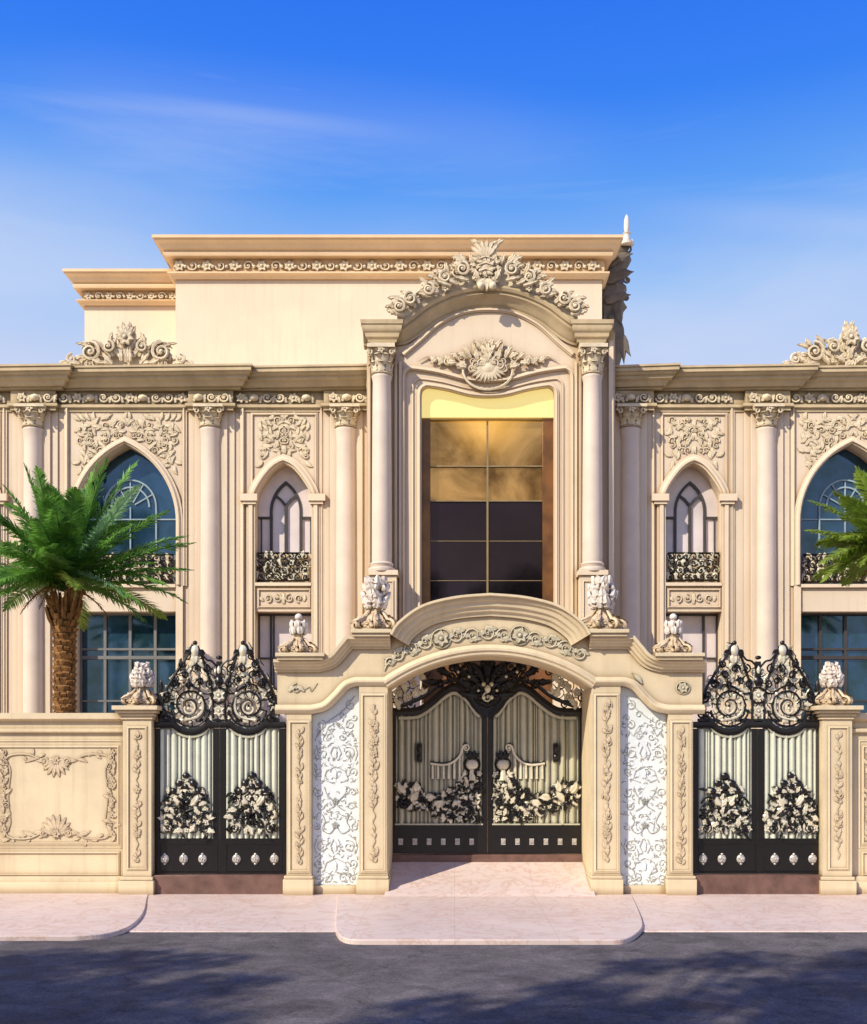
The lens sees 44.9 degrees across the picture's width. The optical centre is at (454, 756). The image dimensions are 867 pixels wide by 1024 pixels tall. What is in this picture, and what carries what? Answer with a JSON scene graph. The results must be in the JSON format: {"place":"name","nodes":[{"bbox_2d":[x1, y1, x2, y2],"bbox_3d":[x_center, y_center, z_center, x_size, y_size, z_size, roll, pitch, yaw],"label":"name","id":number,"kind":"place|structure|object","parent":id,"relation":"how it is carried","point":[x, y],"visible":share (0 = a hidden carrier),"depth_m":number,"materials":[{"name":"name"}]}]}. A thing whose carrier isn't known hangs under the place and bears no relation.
{"place":"outdoors","nodes":[
{"label":"outdoors","id":0,"kind":"place"},
{"bbox_2d":[0,893,147,940],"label":"pavement","id":1,"kind":"structure","parent":0,"point":[54,916],"depth_m":13.85,"materials":[{"name":"pink stone"}]},
{"bbox_2d":[0,713,122,892],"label":"boundary wall","id":2,"kind":"structure","parent":1,"relation":"on","point":[61,802],"depth_m":16.16,"materials":[{"name":"stone"}]},
{"bbox_2d":[112,706,170,894],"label":"gate pier","id":3,"kind":"structure","parent":1,"relation":"on","point":[137,877],"depth_m":16.02,"materials":[{"name":"stone"}]},
{"bbox_2d":[120,661,158,705],"bbox_3d":[-4.850,-1.121,16.258,0.681,0.700,0.669,0,0,0],"label":"finial","id":4,"kind":"object","parent":3,"relation":"on","point":[142,678],"visible":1,"depth_m":16.13,"materials":[{"name":"beige stone"}]},
{"bbox_2d":[154,641,286,873],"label":"side gate","id":5,"kind":"structure","parent":3,"relation":"attached to","point":[220,801],"depth_m":16.20,"materials":[{"name":"black metal"}]},
{"bbox_2d":[0,456,196,712],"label":"palm tree","id":6,"kind":"object","parent":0,"point":[59,548],"visible":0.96,"depth_m":18.24,"materials":[{"name":"green plant"}]},
{"bbox_2d":[127,894,336,931],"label":"driveway","id":7,"kind":"structure","parent":0,"point":[233,913],"depth_m":14.22,"materials":[{"name":"pink stone"}]},
{"bbox_2d":[152,874,286,893],"bbox_3d":[-3.611,1.985,16.400,2.054,0.330,0.700,0,0,0],"label":"threshold step","id":8,"kind":"object","parent":7,"relation":"on","point":[218,883],"visible":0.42,"depth_m":16.05,"materials":[{"name":"brown stone"}]},
{"bbox_2d":[0,215,866,851],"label":"villa","id":9,"kind":"object","parent":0,"point":[312,429],"visible":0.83,"depth_m":21.93,"materials":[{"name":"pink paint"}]},
{"bbox_2d":[0,408,8,712],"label":"column","id":10,"kind":"structure","parent":9,"relation":"in","point":[4,497],"depth_m":21.95,"materials":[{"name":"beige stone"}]},
{"bbox_2d":[64,408,186,725],"bbox_3d":[-6.899,-2.638,22.151,2.572,9.476,0.479,0,0,0],"label":"arched window","id":11,"kind":"structure","parent":9,"relation":"in","point":[158,492],"depth_m":21.98,"materials":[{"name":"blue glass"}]},
{"bbox_2d":[80,613,175,717],"bbox_3d":[-6.907,-0.471,22.335,2.135,5.141,0.110,0,0,0],"label":"ground floor window","id":12,"kind":"structure","parent":9,"relation":"in","point":[110,648],"depth_m":22.36,"materials":[{"name":"blue glass"}]},
{"bbox_2d":[240,408,325,724],"bbox_3d":[-3.599,-2.638,22.130,1.796,9.476,0.520,0,0,0],"label":"arched window","id":13,"kind":"structure","parent":9,"relation":"in","point":[290,511],"depth_m":21.97,"materials":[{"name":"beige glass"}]},
{"bbox_2d":[258,613,310,728],"bbox_3d":[-3.591,-0.471,22.340,1.181,5.141,0.100,0,0,0],"label":"ground floor window","id":14,"kind":"structure","parent":9,"relation":"in","point":[273,628],"depth_m":22.36,"materials":[{"name":"beige glass"}]},
{"bbox_2d":[424,660,551,851],"bbox_3d":[0.681,-0.127,21.634,2.640,4.454,0.132,0,0,0],"label":"entrance door","id":15,"kind":"structure","parent":9,"relation":"in","point":[541,674],"depth_m":21.60,"materials":[{"name":"brown metal"}]},
{"bbox_2d":[422,389,553,603],"bbox_3d":[0.670,-5.036,21.426,2.712,4.897,0.172,0,0,0],"label":"bay window","id":16,"kind":"structure","parent":9,"relation":"in","point":[487,484],"depth_m":21.50,"materials":[{"name":"brown glass"}]},
{"bbox_2d":[666,613,717,728],"bbox_3d":[5.007,-0.471,22.340,1.181,5.141,0.100,0,0,0],"label":"ground floor window","id":17,"kind":"structure","parent":9,"relation":"in","point":[700,630],"depth_m":22.36,"materials":[{"name":"beige glass"}]},
{"bbox_2d":[651,408,736,725],"bbox_3d":[4.999,-2.638,22.130,1.796,9.476,0.520,0,0,0],"label":"arched window","id":18,"kind":"structure","parent":9,"relation":"in","point":[687,506],"depth_m":21.97,"materials":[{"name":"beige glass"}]},
{"bbox_2d":[790,408,866,725],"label":"arched window","id":19,"kind":"structure","parent":9,"relation":"in","point":[827,473],"depth_m":21.99,"materials":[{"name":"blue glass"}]},
{"bbox_2d":[801,613,866,717],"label":"ground floor window","id":20,"kind":"structure","parent":9,"relation":"in","point":[841,638],"depth_m":22.36,"materials":[{"name":"blue glass"}]},
{"bbox_2d":[0,932,866,1023],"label":"road","id":21,"kind":"structure","parent":0,"point":[332,978],"depth_m":10.11,"materials":[{"name":"grey asphalt"}]},
{"bbox_2d":[335,894,642,944],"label":"pavement","id":22,"kind":"structure","parent":0,"point":[488,920],"depth_m":13.42,"materials":[{"name":"pink stone"}]},
{"bbox_2d":[384,862,595,895],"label":"ramp","id":23,"kind":"structure","parent":0,"point":[488,878],"depth_m":16.42,"materials":[{"name":"pink stone"}]},
{"bbox_2d":[392,852,581,861],"bbox_3d":[0.529,1.757,17.460,3.376,0.286,0.520,0,0,0],"label":"threshold step","id":24,"kind":"object","parent":23,"relation":"on","point":[487,857],"visible":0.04,"depth_m":17.20,"materials":[{"name":"brown stone"}]},
{"bbox_2d":[631,894,866,931],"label":"pavement","id":25,"kind":"structure","parent":0,"point":[752,913],"depth_m":14.30,"materials":[{"name":"pink stone"}]},
{"bbox_2d":[693,874,821,893],"bbox_3d":[4.644,1.985,16.400,1.971,0.330,0.700,0,0,0],"label":"threshold step","id":26,"kind":"object","parent":25,"relation":"on","point":[757,883],"visible":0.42,"depth_m":16.05,"materials":[{"name":"brown stone"}]},
{"bbox_2d":[852,713,866,893],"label":"boundary wall","id":27,"kind":"structure","parent":25,"relation":"on","point":[859,797],"depth_m":16.16,"materials":[{"name":"stone"}]},
{"bbox_2d":[801,706,863,894],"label":"gate pier","id":28,"kind":"structure","parent":0,"point":[835,801],"depth_m":16.02,"materials":[{"name":"stone"}]},
{"bbox_2d":[693,640,819,873],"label":"side gate","id":29,"kind":"structure","parent":28,"relation":"attached to","point":[755,801],"depth_m":16.19,"materials":[{"name":"black metal"}]},
{"bbox_2d":[809,661,852,705],"bbox_3d":[5.857,-1.122,16.265,0.672,0.700,0.680,0,0,0],"label":"finial","id":30,"kind":"object","parent":28,"relation":"on","point":[831,677],"visible":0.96,"depth_m":16.13,"materials":[{"name":"beige stone"}]},
{"bbox_2d":[804,465,866,586],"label":"palm tree","id":31,"kind":"object","parent":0,"point":[855,542],"visible":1,"depth_m":18.56,"materials":[{"name":"green plant"}]},
{"bbox_3d":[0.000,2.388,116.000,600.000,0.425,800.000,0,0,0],"label":"ground","id":32,"kind":"structure","parent":0,"visible":0},
{"bbox_2d":[273,593,706,894],"bbox_3d":[0.537,-0.158,16.657,6.569,4.615,1.706,0,0,0],"label":"gateway","id":33,"kind":"object","parent":32,"relation":"on","point":[640,705],"visible":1,"depth_m":16.00,"materials":[{"name":"stone"}]},
{"bbox_2d":[277,614,317,652],"bbox_3d":[-2.418,-1.886,16.207,0.642,0.643,0.642,0,0,0],"label":"finial","id":34,"kind":"object","parent":33,"relation":"on","point":[298,642],"visible":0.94,"depth_m":16.09,"materials":[{"name":"beige stone"}]},
{"bbox_2d":[350,575,397,628],"bbox_3d":[-1.234,-2.352,16.194,0.792,0.857,0.796,0,0,0],"label":"finial","id":35,"kind":"object","parent":33,"relation":"on","point":[375,594],"visible":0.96,"depth_m":16.04,"materials":[{"name":"beige stone"}]},
{"bbox_2d":[392,660,582,853],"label":"gate","id":36,"kind":"structure","parent":33,"relation":"attached to","point":[440,771],"depth_m":17.30,"materials":[{"name":"black metal"}]},
{"bbox_2d":[581,575,627,628],"bbox_3d":[2.285,-2.353,16.202,0.786,0.860,0.798,0,0,0],"label":"finial","id":37,"kind":"object","parent":33,"relation":"on","point":[602,593],"visible":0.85,"depth_m":16.05,"materials":[{"name":"beige stone"}]},
{"bbox_2d":[652,614,692,652],"bbox_3d":[3.374,-1.886,16.189,0.646,0.643,0.635,0,0,0],"label":"finial","id":38,"kind":"object","parent":33,"relation":"on","point":[673,642],"visible":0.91,"depth_m":16.08,"materials":[{"name":"beige stone"}]}
]}

